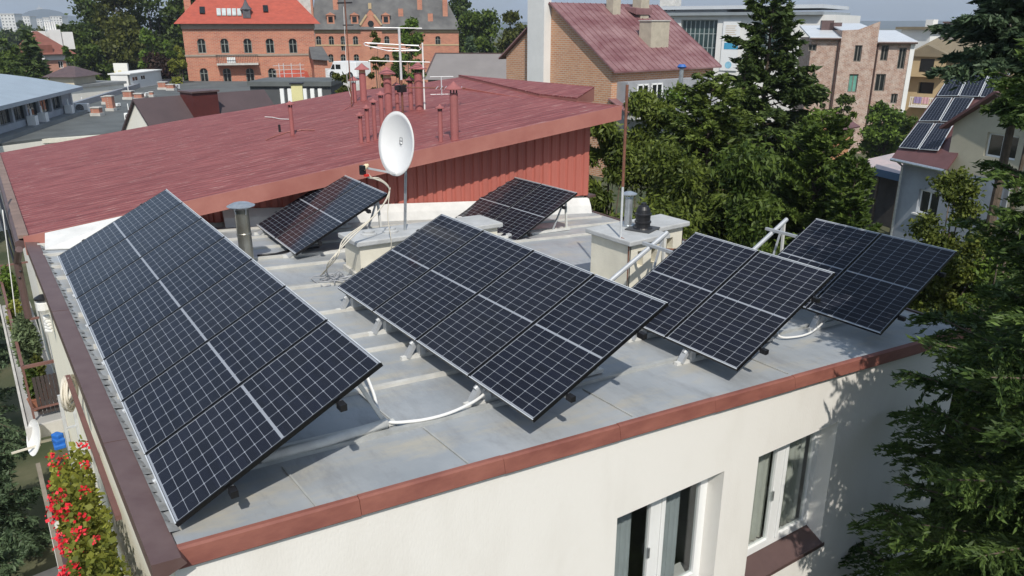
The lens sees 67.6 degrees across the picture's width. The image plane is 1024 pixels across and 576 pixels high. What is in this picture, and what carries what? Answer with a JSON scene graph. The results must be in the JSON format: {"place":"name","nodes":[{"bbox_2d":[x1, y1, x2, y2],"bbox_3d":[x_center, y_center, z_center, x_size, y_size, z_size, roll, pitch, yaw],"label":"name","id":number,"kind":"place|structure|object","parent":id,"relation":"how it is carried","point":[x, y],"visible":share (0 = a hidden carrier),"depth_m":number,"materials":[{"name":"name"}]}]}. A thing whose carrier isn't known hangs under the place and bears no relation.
{"place":"outdoors","nodes":[
{"label":"outdoors","id":0,"kind":"place"},
{"bbox_2d":[19,22,75,78],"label":"hipped house","id":1,"kind":"structure","parent":0,"point":[52,40],"depth_m":95.20,"materials":[{"name":"pink brick"}]},
{"bbox_2d":[121,89,273,130],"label":"dark gabled house","id":2,"kind":"structure","parent":0,"point":[183,105],"depth_m":32.29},
{"bbox_2d":[325,68,359,90],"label":"raised yard","id":3,"kind":"structure","parent":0,"point":[357,82],"depth_m":65.37,"materials":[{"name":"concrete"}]},
{"bbox_2d":[327,60,370,76],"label":"camper van","id":4,"kind":"object","parent":3,"relation":"on","point":[339,67],"visible":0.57,"depth_m":68.21,"materials":[{"name":"white metal"}]},
{"bbox_2d":[0,0,979,21],"label":"sky","id":5,"kind":"structure","parent":0,"point":[869,10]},
{"bbox_2d":[0,29,986,575],"bbox_3d":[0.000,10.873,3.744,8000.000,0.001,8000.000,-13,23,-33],"label":"ground","id":6,"kind":"structure","parent":0,"point":[26,473],"depth_m":21.89,"materials":[{"name":"plant"}]},
{"bbox_2d":[0,292,10,376],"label":"spruce tree","id":7,"kind":"object","parent":6,"relation":"on","point":[5,352],"visible":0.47,"depth_m":27.25,"materials":[{"name":"green plant"}]},
{"bbox_2d":[0,14,22,31],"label":"apartment block","id":8,"kind":"structure","parent":6,"relation":"on","point":[8,21],"depth_m":850.52,"materials":[{"name":"concrete"}]},
{"bbox_2d":[0,27,22,52],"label":"leafy tree","id":9,"kind":"object","parent":6,"relation":"on","point":[11,36],"visible":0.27,"depth_m":226.38,"materials":[{"name":"green plant"}]},
{"bbox_2d":[0,35,23,73],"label":"leafy tree","id":10,"kind":"object","parent":6,"relation":"on","point":[11,53],"visible":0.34,"depth_m":85.56,"materials":[{"name":"green plant"}]},
{"bbox_2d":[0,532,25,575],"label":"spruce tree","id":11,"kind":"object","parent":6,"relation":"on","point":[10,565],"visible":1,"depth_m":13.88,"materials":[{"name":"green plant"}]},
{"bbox_2d":[0,359,26,451],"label":"spruce tree","id":12,"kind":"object","parent":6,"relation":"on","point":[8,436],"visible":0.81,"depth_m":21.51,"materials":[{"name":"green plant"}]},
{"bbox_2d":[0,60,29,76],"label":"leafy tree","id":13,"kind":"object","parent":6,"relation":"on","point":[6,67],"visible":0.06,"depth_m":73.00,"materials":[{"name":"green plant"}]},
{"bbox_2d":[0,429,52,558],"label":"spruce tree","id":14,"kind":"object","parent":6,"relation":"on","point":[13,502],"visible":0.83,"depth_m":17.02,"materials":[{"name":"green plant"}]},
{"bbox_2d":[17,29,52,79],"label":"tree","id":15,"kind":"object","parent":6,"relation":"on","point":[35,65],"visible":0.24,"depth_m":80.01,"materials":[{"name":"green plant"}]},
{"bbox_2d":[0,74,87,143],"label":"curved roof hall","id":16,"kind":"structure","parent":6,"relation":"on","point":[28,105],"depth_m":51.90,"materials":[{"name":"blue metal"}]},
{"bbox_2d":[42,135,95,143],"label":"cream annexe","id":17,"kind":"structure","parent":6,"relation":"on","point":[52,140],"depth_m":46.75,"materials":[{"name":"paint"}]},
{"bbox_2d":[43,66,100,84],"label":"garden pavilion","id":18,"kind":"structure","parent":6,"relation":"on","point":[73,75],"depth_m":72.57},
{"bbox_2d":[56,0,109,77],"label":"leafy tree","id":19,"kind":"object","parent":6,"relation":"on","point":[86,8],"visible":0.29,"depth_m":113.29,"materials":[{"name":"green plant"}]},
{"bbox_2d":[73,32,108,79],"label":"leafy tree","id":20,"kind":"object","parent":6,"relation":"on","point":[87,55],"visible":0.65,"depth_m":102.66,"materials":[{"name":"green plant"}]},
{"bbox_2d":[72,80,126,101],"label":"cream hall","id":21,"kind":"structure","parent":6,"relation":"on","point":[97,87],"depth_m":74.33,"materials":[{"name":"paint"}]},
{"bbox_2d":[90,0,138,68],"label":"leafy tree","id":22,"kind":"object","parent":6,"relation":"on","point":[103,21],"visible":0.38,"depth_m":108.62,"materials":[{"name":"green plant"}]},
{"bbox_2d":[0,76,249,230],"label":"felt roofed hall","id":23,"kind":"structure","parent":6,"relation":"on","point":[105,115],"depth_m":59.24,"materials":[{"name":"metal"}]},
{"bbox_2d":[101,17,153,70],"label":"leafy tree","id":24,"kind":"object","parent":6,"relation":"on","point":[123,35],"visible":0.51,"depth_m":105.43,"materials":[{"name":"green plant"}]},
{"bbox_2d":[108,69,161,87],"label":"white shed","id":25,"kind":"structure","parent":6,"relation":"on","point":[146,77],"depth_m":83.97,"materials":[{"name":"paint"}]},
{"bbox_2d":[119,0,182,72],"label":"leafy tree","id":26,"kind":"object","parent":6,"relation":"on","point":[157,25],"visible":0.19,"depth_m":115.39,"materials":[{"name":"green plant"}]},
{"bbox_2d":[138,27,166,78],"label":"leafy tree","id":27,"kind":"object","parent":6,"relation":"on","point":[146,36],"visible":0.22,"depth_m":98.87,"materials":[{"name":"green plant"}]},
{"bbox_2d":[141,51,176,78],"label":"purple bush","id":28,"kind":"object","parent":6,"relation":"on","point":[156,61],"visible":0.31,"depth_m":89.80,"materials":[{"name":"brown plant"}]},
{"bbox_2d":[158,0,195,80],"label":"leafy tree","id":29,"kind":"object","parent":6,"relation":"on","point":[174,10],"visible":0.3,"depth_m":113.40,"materials":[{"name":"green plant"}]},
{"bbox_2d":[167,45,187,83],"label":"yellow bush","id":30,"kind":"object","parent":6,"relation":"on","point":[177,66],"visible":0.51,"depth_m":88.97,"materials":[{"name":"green plant"}]},
{"bbox_2d":[174,0,319,80],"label":"brick villa","id":31,"kind":"object","parent":6,"relation":"on","point":[237,40],"visible":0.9,"depth_m":94.89,"materials":[{"name":"orange brick"}]},
{"bbox_2d":[247,77,342,104],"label":"dark low block","id":32,"kind":"structure","parent":6,"relation":"on","point":[277,90],"depth_m":50.46,"materials":[{"name":"grey concrete"}]},
{"bbox_2d":[289,82,303,101],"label":"yellow chimney","id":33,"kind":"object","parent":6,"relation":"on","point":[297,90],"visible":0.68,"depth_m":42.49,"materials":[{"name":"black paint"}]},
{"bbox_2d":[0,61,621,466],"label":"red roofed building","id":34,"kind":"structure","parent":6,"relation":"on","point":[476,137],"depth_m":15.94,"materials":[{"name":"metal"}]},
{"bbox_2d":[0,264,19,306],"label":"potted plant","id":35,"kind":"object","parent":34,"relation":"on","point":[5,278],"visible":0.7,"depth_m":17.26,"materials":[{"name":"green plant"}]},
{"bbox_2d":[5,299,30,331],"bbox_3d":[-10.199,0.789,15.823,0.479,1.204,0.520,-13,23,-33],"label":"potted plant","id":36,"kind":"object","parent":34,"relation":"on","point":[18,307],"visible":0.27,"depth_m":15.63,"materials":[{"name":"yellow plant"}]},
{"bbox_2d":[9,311,43,382],"bbox_3d":[-9.022,1.150,14.246,0.576,1.550,0.592,-13,23,-33],"label":"potted plant","id":37,"kind":"object","parent":34,"relation":"on","point":[24,333],"visible":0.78,"depth_m":14.05,"materials":[{"name":"plant"}]},
{"bbox_2d":[11,419,51,455],"bbox_3d":[-8.114,2.484,12.982,0.488,0.593,0.715,-2,19,-7],"label":"dish","id":38,"kind":"object","parent":34,"relation":"attached to","point":[33,444],"visible":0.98,"depth_m":12.95,"materials":[{"name":"metal"}]},
{"bbox_2d":[22,368,43,410],"bbox_3d":[-8.480,1.774,13.563,0.336,0.813,0.334,-13,23,-33],"label":"potted plant","id":39,"kind":"object","parent":34,"relation":"on","point":[29,373],"visible":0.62,"depth_m":13.47,"materials":[{"name":"green plant"}]},
{"bbox_2d":[29,352,50,399],"bbox_3d":[-8.604,1.596,13.921,0.302,0.917,0.314,-13,23,-33],"label":"potted plant","id":40,"kind":"object","parent":34,"relation":"on","point":[41,369],"visible":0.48,"depth_m":13.85,"materials":[{"name":"green plant"}]},
{"bbox_2d":[337,0,353,111],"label":"rusty antenna mast","id":41,"kind":"object","parent":34,"relation":"on","point":[346,25],"visible":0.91,"depth_m":21.04,"materials":[{"name":"metal"}]},
{"bbox_2d":[364,27,465,113],"bbox_3d":[-2.336,-5.235,18.590,2.439,2.104,0.586,-5,20,-14],"label":"tv antenna","id":42,"kind":"object","parent":34,"relation":"on","point":[401,88],"visible":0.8,"depth_m":18.46,"materials":[{"name":"metal"}]},
{"bbox_2d":[309,47,330,76],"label":"slate shed","id":43,"kind":"structure","parent":6,"relation":"on","point":[319,57],"depth_m":93.03,"materials":[{"name":"orange brick"}]},
{"bbox_2d":[331,72,351,92],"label":"garden bush","id":44,"kind":"object","parent":6,"relation":"on","point":[344,78],"visible":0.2,"depth_m":44.53,"materials":[{"name":"green plant"}]},
{"bbox_2d":[367,30,387,88],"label":"birch tree","id":45,"kind":"object","parent":6,"relation":"on","point":[378,61],"visible":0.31,"depth_m":49.80,"materials":[{"name":"green plant"}]},
{"bbox_2d":[310,0,459,88],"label":"brick school","id":46,"kind":"object","parent":6,"relation":"on","point":[437,20],"visible":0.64,"depth_m":125.91,"materials":[{"name":"orange brick"}]},
{"bbox_2d":[389,49,409,84],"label":"leafy tree","id":47,"kind":"object","parent":6,"relation":"on","point":[395,67],"visible":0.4,"depth_m":74.52,"materials":[{"name":"green plant"}]},
{"bbox_2d":[398,16,426,84],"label":"leafy tree","id":48,"kind":"object","parent":6,"relation":"on","point":[414,38],"visible":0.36,"depth_m":77.71,"materials":[{"name":"green plant"}]},
{"bbox_2d":[448,0,471,52],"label":"leafy tree","id":49,"kind":"object","parent":6,"relation":"on","point":[459,7],"visible":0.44,"depth_m":140.18,"materials":[{"name":"green plant"}]},
{"bbox_2d":[424,53,505,81],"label":"grey roofed house","id":50,"kind":"structure","parent":6,"relation":"on","point":[490,65],"depth_m":85.81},
{"bbox_2d":[463,34,477,52],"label":"spruce tree","id":51,"kind":"object","parent":6,"relation":"on","point":[470,43],"visible":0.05,"depth_m":87.53,"materials":[{"name":"green plant"}]},
{"bbox_2d":[455,7,504,52],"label":"leafy tree","id":52,"kind":"object","parent":6,"relation":"on","point":[481,27],"visible":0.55,"depth_m":105.02,"materials":[{"name":"green plant"}]},
{"bbox_2d":[25,198,970,575],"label":"white house","id":53,"kind":"structure","parent":6,"relation":"on","point":[643,458],"depth_m":7.91,"materials":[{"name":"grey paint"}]},
{"bbox_2d":[34,294,48,313],"bbox_3d":[-6.555,0.220,10.686,0.200,0.270,0.200,-13,23,-33],"label":"wall lamp","id":54,"kind":"object","parent":53,"relation":"attached to","point":[41,304],"visible":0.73,"depth_m":10.62,"materials":[{"name":"glass"}]},
{"bbox_2d":[51,432,66,449],"bbox_3d":[-5.563,1.869,9.378,0.138,0.160,0.209,-13,23,-33],"label":"blue bag","id":55,"kind":"object","parent":53,"relation":"on","point":[58,440],"visible":1,"depth_m":9.34,"materials":[{"name":"plastic"}]},
{"bbox_2d":[60,374,78,411],"bbox_3d":[-4.854,1.149,8.390,0.094,0.403,0.537,-5,20,-15],"label":"rope coil","id":56,"kind":"object","parent":53,"relation":"hanging from","point":[67,403],"visible":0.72,"depth_m":8.23,"materials":[{"name":"fabric"}]},
{"bbox_2d":[57,395,88,474],"bbox_3d":[-5.165,2.357,9.204,0.175,2.352,0.155,-13,23,-33],"label":"ladder","id":57,"kind":"object","parent":53,"relation":"attached to","point":[76,425],"visible":0.19,"depth_m":8.97,"materials":[{"name":"metal"}]},
{"bbox_2d":[45,435,133,575],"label":"geranium box","id":58,"kind":"object","parent":53,"relation":"on","point":[85,537],"visible":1,"depth_m":7.48,"materials":[{"name":"green plant"}]},
{"bbox_2d":[57,189,394,526],"bbox_3d":[-3.546,0.128,8.456,2.013,1.028,7.511,-13,23,-33],"label":"solar array","id":59,"kind":"object","parent":53,"relation":"on","point":[227,362],"visible":0.99,"depth_m":6.86,"materials":[{"name":"glass"}]},
{"bbox_2d":[226,201,254,258],"bbox_3d":[-3.955,-0.780,11.292,0.400,1.020,0.400,-13,23,-33],"label":"stainless flue","id":60,"kind":"object","parent":53,"relation":"on","point":[243,227],"visible":0.84,"depth_m":11.17,"materials":[{"name":"metal"}]},
{"bbox_2d":[254,175,387,257],"bbox_3d":[-3.267,-1.207,12.880,1.766,0.986,2.221,-12,23,-31],"label":"solar array","id":61,"kind":"object","parent":53,"relation":"on","point":[299,225],"visible":0.9,"depth_m":12.68,"materials":[{"name":"glass"}]},
{"bbox_2d":[261,419,388,462],"bbox_3d":[-1.557,1.282,6.439,1.139,0.156,0.100,-14,24,-36],"label":"roof pipe","id":62,"kind":"object","parent":53,"relation":"on","point":[325,441],"visible":0.81,"depth_m":6.41,"materials":[{"name":"metal"}]},
{"bbox_2d":[309,271,352,286],"bbox_3d":[-2.598,-0.142,10.895,0.558,0.073,0.525,-13,23,-33],"label":"cable heap","id":63,"kind":"object","parent":53,"relation":"on","point":[333,278],"visible":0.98,"depth_m":10.84,"materials":[{"name":"plastic"}]},
{"bbox_2d":[359,111,413,229],"bbox_3d":[-1.701,-1.582,10.913,0.671,1.790,0.978,3,19,8],"label":"satellite dish","id":64,"kind":"object","parent":53,"relation":"on","point":[396,143],"visible":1,"depth_m":11.07,"materials":[{"name":"white metal"}]},
{"bbox_2d":[366,377,487,423],"bbox_3d":[-0.843,0.972,7.109,1.279,0.356,0.687,0,19,1],"label":"conduit","id":65,"kind":"object","parent":53,"relation":"attached to","point":[427,418],"visible":0.8,"depth_m":7.02,"materials":[{"name":"plastic"}]},
{"bbox_2d":[336,214,668,422],"bbox_3d":[-0.408,0.239,8.582,1.771,1.109,4.337,-13,23,-33],"label":"solar array","id":66,"kind":"object","parent":53,"relation":"on","point":[532,335],"visible":0.99,"depth_m":8.09,"materials":[{"name":"glass"}]},
{"bbox_2d":[455,177,576,239],"bbox_3d":[-0.047,-1.530,15.045,1.776,0.857,2.221,-14,24,-36],"label":"solar array","id":67,"kind":"object","parent":53,"relation":"on","point":[519,208],"visible":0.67,"depth_m":14.93,"materials":[{"name":"glass"}]},
{"bbox_2d":[619,85,629,285],"bbox_3d":[1.611,-1.392,10.883,0.100,2.896,0.320,-7,20,-19],"label":"rusty lightning mast","id":68,"kind":"object","parent":53,"relation":"on","point":[624,144],"visible":0.83,"depth_m":10.80,"materials":[{"name":"metal"}]},
{"bbox_2d":[622,191,636,227],"bbox_3d":[1.776,-1.208,11.648,0.240,0.550,0.236,-13,23,-33],"label":"chimney flue","id":69,"kind":"object","parent":53,"relation":"on","point":[628,212],"visible":0.94,"depth_m":11.61,"materials":[{"name":"metal"}]},
{"bbox_2d":[625,202,659,233],"bbox_3d":[1.975,-1.085,11.505,0.400,0.410,0.400,13,23,32],"label":"black cowl","id":70,"kind":"object","parent":53,"relation":"on","point":[643,213],"visible":1,"depth_m":11.43,"materials":[{"name":"plastic"}]},
{"bbox_2d":[614,479,707,575],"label":"window","id":71,"kind":"structure","parent":53,"relation":"in","point":[662,515],"depth_m":8.49,"materials":[{"name":"white paint"}]},
{"bbox_2d":[610,231,834,370],"bbox_3d":[2.252,0.135,9.469,1.753,1.117,2.791,-13,23,-33],"label":"solar array","id":72,"kind":"object","parent":53,"relation":"on","point":[734,306],"visible":0.87,"depth_m":9.04,"materials":[{"name":"glass"}]},
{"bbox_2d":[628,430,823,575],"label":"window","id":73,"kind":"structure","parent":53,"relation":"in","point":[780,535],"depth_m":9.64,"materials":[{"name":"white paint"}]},
{"bbox_2d":[752,218,956,334],"bbox_3d":[4.411,-0.154,10.796,1.752,1.153,2.791,-13,23,-33],"label":"solar array","id":74,"kind":"object","parent":53,"relation":"on","point":[877,283],"visible":0.69,"depth_m":10.29,"materials":[{"name":"glass"}]},
{"bbox_2d":[492,10,526,52],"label":"leafy tree","id":75,"kind":"object","parent":6,"relation":"on","point":[509,34],"visible":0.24,"depth_m":97.71,"materials":[{"name":"green plant"}]},
{"bbox_2d":[498,0,721,176],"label":"brick house mauve roof","id":76,"kind":"structure","parent":6,"relation":"on","point":[609,50],"depth_m":61.82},
{"bbox_2d":[588,121,638,219],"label":"yew tree","id":77,"kind":"object","parent":6,"relation":"on","point":[609,150],"visible":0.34,"depth_m":19.90,"materials":[{"name":"green plant"}]},
{"bbox_2d":[601,85,675,214],"bbox_3d":[4.026,-1.134,23.443,3.891,9.880,3.508,8,21,22],"label":"yew tree","id":78,"kind":"object","parent":6,"relation":"on","point":[647,106],"visible":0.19,"depth_m":22.09,"materials":[{"name":"green plant"}]},
{"bbox_2d":[620,134,724,239],"bbox_3d":[3.691,0.884,18.685,4.002,9.162,3.939,-5,20,-15],"label":"yew tree","id":79,"kind":"object","parent":6,"relation":"on","point":[677,192],"visible":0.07,"depth_m":17.35,"materials":[{"name":"green plant"}]},
{"bbox_2d":[658,83,714,219],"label":"tree","id":80,"kind":"object","parent":6,"relation":"on","point":[672,95],"visible":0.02,"depth_m":23.32,"materials":[{"name":"green plant"}]},
{"bbox_2d":[642,70,776,249],"bbox_3d":[5.466,-0.512,22.077,5.140,11.172,5.570,-13,23,-33],"label":"spruce tree","id":81,"kind":"object","parent":6,"relation":"on","point":[698,105],"visible":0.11,"depth_m":20.36,"materials":[{"name":"green plant"}]},
{"bbox_2d":[723,50,759,241],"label":"spruce tree","id":82,"kind":"object","parent":6,"relation":"on","point":[747,78],"visible":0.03,"depth_m":25.11,"materials":[{"name":"green plant"}]},
{"bbox_2d":[710,135,788,255],"bbox_3d":[5.266,1.011,18.233,3.500,9.217,3.132,11,22,28],"label":"yew tree","id":83,"kind":"object","parent":6,"relation":"on","point":[745,167],"visible":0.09,"depth_m":16.90,"materials":[{"name":"green plant"}]},
{"bbox_2d":[660,0,860,124],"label":"modern office","id":84,"kind":"structure","parent":6,"relation":"on","point":[706,28],"depth_m":92.75,"materials":[{"name":"white paint"}]},
{"bbox_2d":[682,20,717,58],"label":"window","id":85,"kind":"structure","parent":84,"relation":"in","point":[704,32],"depth_m":94.26,"materials":[{"name":"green glass"}]},
{"bbox_2d":[710,0,830,243],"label":"spruce tree","id":86,"kind":"object","parent":6,"relation":"on","point":[798,90],"visible":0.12,"depth_m":25.45,"materials":[{"name":"green plant"}]},
{"bbox_2d":[750,106,877,252],"bbox_3d":[7.976,-0.144,21.132,4.852,9.512,4.605,0,19,-1],"label":"pine tree","id":87,"kind":"object","parent":6,"relation":"on","point":[802,185],"visible":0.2,"depth_m":19.70,"materials":[{"name":"green plant"}]},
{"bbox_2d":[833,93,856,129],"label":"cypress tree","id":88,"kind":"object","parent":6,"relation":"on","point":[843,99],"visible":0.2,"depth_m":58.42,"materials":[{"name":"green plant"}]},
{"bbox_2d":[809,154,882,232],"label":"pine tree","id":89,"kind":"object","parent":6,"relation":"on","point":[853,210],"visible":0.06,"depth_m":18.15,"materials":[{"name":"green plant"}]},
{"bbox_2d":[792,20,917,152],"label":"weathered brick block","id":90,"kind":"structure","parent":6,"relation":"on","point":[867,66],"depth_m":70.33,"materials":[{"name":"brown brick"}]},
{"bbox_2d":[847,74,857,91],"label":"window","id":91,"kind":"structure","parent":90,"relation":"in","point":[853,78],"depth_m":70.67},
{"bbox_2d":[874,74,885,90],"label":"window","id":92,"kind":"structure","parent":90,"relation":"in","point":[880,78],"depth_m":70.36,"materials":[{"name":"grey glass"}]},
{"bbox_2d":[857,100,907,158],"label":"leafy tree","id":93,"kind":"object","parent":6,"relation":"on","point":[879,137],"visible":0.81,"depth_m":58.79,"materials":[{"name":"green plant"}]},
{"bbox_2d":[890,115,918,153],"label":"leafy tree","id":94,"kind":"object","parent":6,"relation":"on","point":[907,126],"visible":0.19,"depth_m":54.20,"materials":[{"name":"green plant"}]},
{"bbox_2d":[837,13,1023,575],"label":"spruce tree","id":95,"kind":"object","parent":6,"relation":"on","point":[993,497],"visible":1,"depth_m":7.79,"materials":[{"name":"green plant"}]},
{"bbox_2d":[901,165,987,321],"bbox_3d":[9.180,1.655,17.048,2.371,8.770,1.978,-16,25,-39],"label":"leafy tree","id":96,"kind":"object","parent":6,"relation":"on","point":[958,189],"visible":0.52,"depth_m":15.75,"materials":[{"name":"green plant"}]},
{"bbox_2d":[890,73,1023,284],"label":"house with roof panels","id":97,"kind":"structure","parent":6,"relation":"on","point":[953,129],"depth_m":36.04,"materials":[{"name":"white paint"}]},
{"bbox_2d":[918,189,939,214],"bbox_3d":[20.041,-4.075,36.649,0.050,1.148,1.262,-5,20,-15],"label":"window","id":98,"kind":"structure","parent":97,"relation":"in","point":[928,200],"depth_m":36.74,"materials":[{"name":"glass"}]},
{"bbox_2d":[985,133,1018,159],"bbox_3d":[21.135,-6.097,32.871,0.050,1.022,1.451,-7,20,-20],"label":"window","id":99,"kind":"structure","parent":97,"relation":"in","point":[995,142],"depth_m":33.08,"materials":[{"name":"glass"}]},
{"bbox_2d":[916,265,1023,573],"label":"spruce tree","id":100,"kind":"object","parent":6,"relation":"on","point":[956,410],"visible":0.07,"depth_m":12.11,"materials":[{"name":"green plant"}]},
{"bbox_2d":[922,0,1023,290],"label":"spruce tree","id":101,"kind":"object","parent":6,"relation":"on","point":[989,29],"visible":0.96,"depth_m":16.89,"materials":[{"name":"green plant"}]},
{"bbox_2d":[959,191,1023,318],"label":"leafy tree","id":102,"kind":"object","parent":6,"relation":"on","point":[989,277],"visible":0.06,"depth_m":14.24,"materials":[{"name":"green plant"}]},
{"bbox_2d":[979,59,1023,240],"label":"spruce tree","id":103,"kind":"object","parent":6,"relation":"on","point":[1008,117],"visible":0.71,"depth_m":16.48,"materials":[{"name":"green plant"}]},
{"bbox_2d":[0,9,1010,28],"bbox_3d":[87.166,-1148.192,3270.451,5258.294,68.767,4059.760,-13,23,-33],"label":"hills","id":104,"kind":"structure","parent":0,"point":[39,13],"depth_m":2690.95,"materials":[{"name":"grey plant"}]},
{"bbox_2d":[867,153,902,233],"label":"tin shed","id":105,"kind":"structure","parent":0,"point":[883,194],"depth_m":45.66,"materials":[{"name":"grey metal"}]},
{"bbox_2d":[895,20,939,48],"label":"pale house","id":106,"kind":"structure","parent":0,"point":[919,35],"depth_m":88.51,"materials":[{"name":"paint"}]},
{"bbox_2d":[907,242,979,452],"bbox_3d":[9.368,2.391,17.267,2.802,7.236,2.649,-13,23,-34],"label":"hedge tree","id":107,"kind":"object","parent":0,"point":[950,296],"visible":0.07,"depth_m":16.10,"materials":[{"name":"green plant"}]},
{"bbox_2d":[905,22,1013,117],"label":"beige house","id":108,"kind":"structure","parent":0,"point":[926,55],"depth_m":74.71,"materials":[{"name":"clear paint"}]},
{"bbox_2d":[952,252,1018,440],"bbox_3d":[10.248,2.471,16.850,2.265,7.355,2.650,-10,22,-27],"label":"hedge tree","id":109,"kind":"object","parent":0,"point":[988,263],"visible":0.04,"depth_m":15.70,"materials":[{"name":"green plant"}]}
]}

